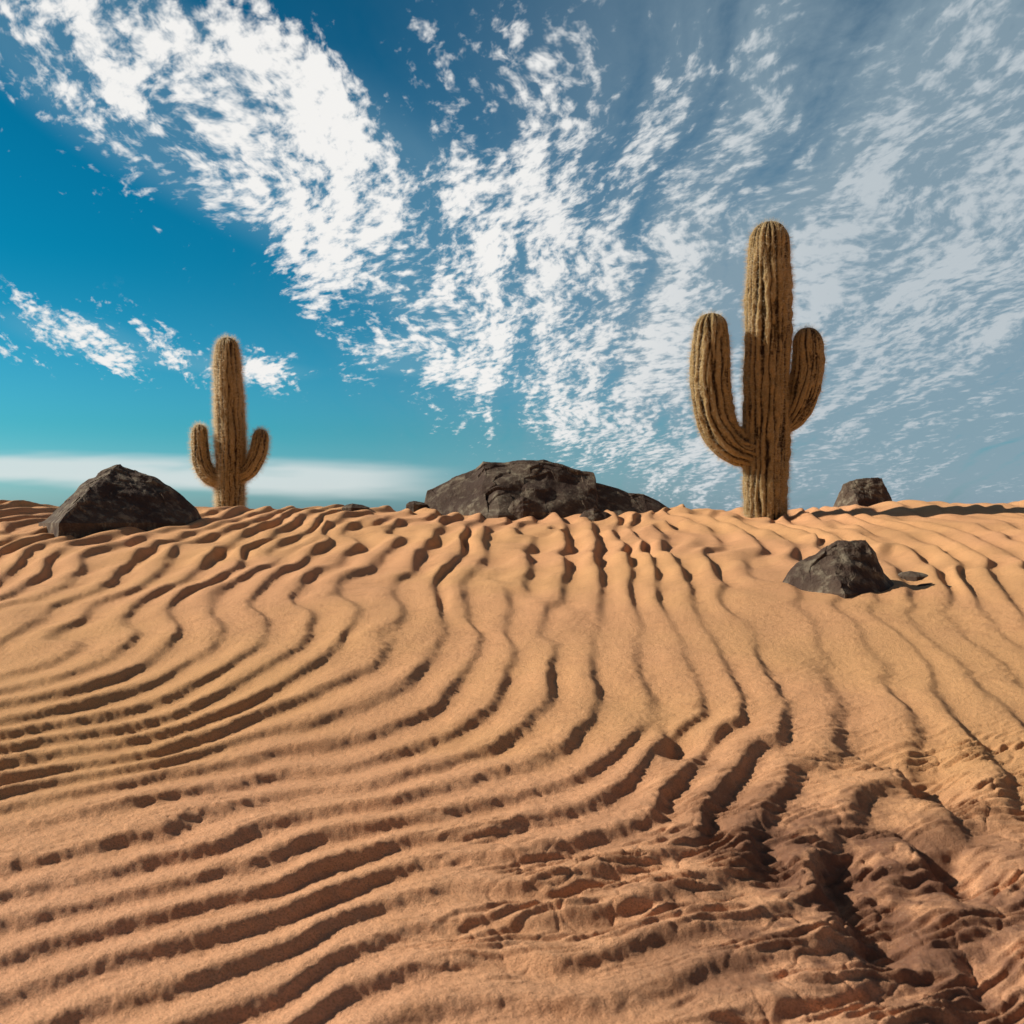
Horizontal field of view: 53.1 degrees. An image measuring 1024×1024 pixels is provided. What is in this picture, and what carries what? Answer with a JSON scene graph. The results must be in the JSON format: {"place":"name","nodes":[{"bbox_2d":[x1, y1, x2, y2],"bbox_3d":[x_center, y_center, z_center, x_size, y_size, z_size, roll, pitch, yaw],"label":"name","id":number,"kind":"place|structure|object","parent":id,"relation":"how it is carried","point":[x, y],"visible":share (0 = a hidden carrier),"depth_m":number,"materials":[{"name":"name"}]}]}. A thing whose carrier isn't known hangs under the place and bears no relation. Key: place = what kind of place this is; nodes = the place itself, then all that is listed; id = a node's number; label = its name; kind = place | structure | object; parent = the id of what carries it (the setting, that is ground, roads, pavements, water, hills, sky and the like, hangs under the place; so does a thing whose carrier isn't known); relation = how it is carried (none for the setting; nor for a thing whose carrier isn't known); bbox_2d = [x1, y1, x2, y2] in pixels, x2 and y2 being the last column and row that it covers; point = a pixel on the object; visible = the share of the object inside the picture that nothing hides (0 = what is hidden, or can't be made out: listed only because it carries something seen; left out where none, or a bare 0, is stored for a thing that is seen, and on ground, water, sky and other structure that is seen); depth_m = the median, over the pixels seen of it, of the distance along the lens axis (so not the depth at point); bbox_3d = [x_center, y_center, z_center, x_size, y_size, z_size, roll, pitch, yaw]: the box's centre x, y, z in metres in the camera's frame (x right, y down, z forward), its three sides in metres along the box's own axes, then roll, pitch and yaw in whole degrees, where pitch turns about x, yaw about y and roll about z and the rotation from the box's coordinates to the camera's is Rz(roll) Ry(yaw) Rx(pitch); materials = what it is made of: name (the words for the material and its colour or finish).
{"place":"outdoors","nodes":[
{"label":"outdoors","id":0,"kind":"place"},
{"bbox_2d":[0,500,1023,1023],"bbox_3d":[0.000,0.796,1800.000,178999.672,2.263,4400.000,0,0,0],"label":"desert sand ground","id":1,"kind":"structure","parent":0,"point":[390,764],"depth_m":4.55,"materials":[{"name":"orange sand"}]},
{"bbox_2d":[38,464,201,538],"bbox_3d":[-5.504,-0.148,14.669,2.184,1.104,2.702,0,0,-31],"label":"boulder","id":2,"kind":"object","parent":1,"relation":"on","point":[115,496],"visible":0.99,"depth_m":14.08,"materials":[{"name":"grey stone"}]},
{"bbox_2d":[185,333,273,507],"bbox_3d":[-5.781,-1.584,20.999,1.854,4.272,0.874,0,0,0],"label":"saguaro cactus","id":3,"kind":"object","parent":1,"relation":"on","point":[238,464],"visible":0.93,"depth_m":20.81,"materials":[{"name":"beige plant"}]},
{"bbox_2d":[342,503,369,510],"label":"rock","id":4,"kind":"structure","parent":1,"relation":"on","point":[351,507],"depth_m":16.11,"materials":[{"name":"grey stone"}]},
{"bbox_2d":[406,501,426,511],"bbox_3d":[-1.527,-0.022,16.414,0.335,0.313,0.372,0,0,0],"label":"rock","id":5,"kind":"object","parent":1,"relation":"on","point":[413,506],"depth_m":16.28,"materials":[{"name":"grey stone"}]},
{"bbox_2d":[508,497,547,519],"bbox_3d":[0.231,0.014,15.414,0.639,0.492,0.372,0,0,0],"label":"rock","id":6,"kind":"object","parent":1,"relation":"on","point":[521,507],"depth_m":15.31,"materials":[{"name":"grey stone"}]},
{"bbox_2d":[424,459,670,519],"bbox_3d":[0.503,-0.270,16.730,4.025,1.165,2.405,0,0,-20],"label":"rock outcrop","id":7,"kind":"object","parent":1,"relation":"on","point":[486,490],"visible":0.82,"depth_m":16.10,"materials":[{"name":"grey stone"}]},
{"bbox_2d":[580,508,610,520],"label":"rock","id":8,"kind":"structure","parent":1,"relation":"on","point":[592,514],"depth_m":15.12,"materials":[{"name":"grey stone"}]},
{"bbox_2d":[685,218,828,519],"bbox_3d":[3.815,-2.108,15.998,2.291,5.033,0.976,0,0,0],"label":"saguaro cactus","id":9,"kind":"object","parent":1,"relation":"on","point":[780,394],"visible":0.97,"depth_m":15.75,"materials":[{"name":"beige plant"}]},
{"bbox_2d":[783,540,893,598],"bbox_3d":[2.985,0.605,9.358,1.024,0.701,0.944,0,0,-34],"label":"boulder","id":10,"kind":"object","parent":1,"relation":"on","point":[845,569],"visible":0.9,"depth_m":9.10,"materials":[{"name":"grey stone"}]},
{"bbox_2d":[833,477,891,506],"bbox_3d":[6.155,-0.197,18.025,1.114,0.820,0.948,0,0,-28],"label":"boulder","id":11,"kind":"object","parent":1,"relation":"on","point":[867,492],"visible":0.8,"depth_m":17.78,"materials":[{"name":"grey stone"}]},
{"bbox_2d":[898,571,927,580],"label":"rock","id":12,"kind":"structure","parent":1,"relation":"on","point":[911,576],"depth_m":9.66,"materials":[{"name":"grey stone"}]},
{"bbox_2d":[917,583,951,587],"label":"stone slab","id":13,"kind":"structure","parent":1,"relation":"on","point":[924,584],"depth_m":9.27,"materials":[{"name":"stone"}]},
{"bbox_2d":[0,0,1023,511],"label":"sky","id":14,"kind":"structure","parent":0,"point":[438,240],"materials":[{"name":"blue"}]}
]}

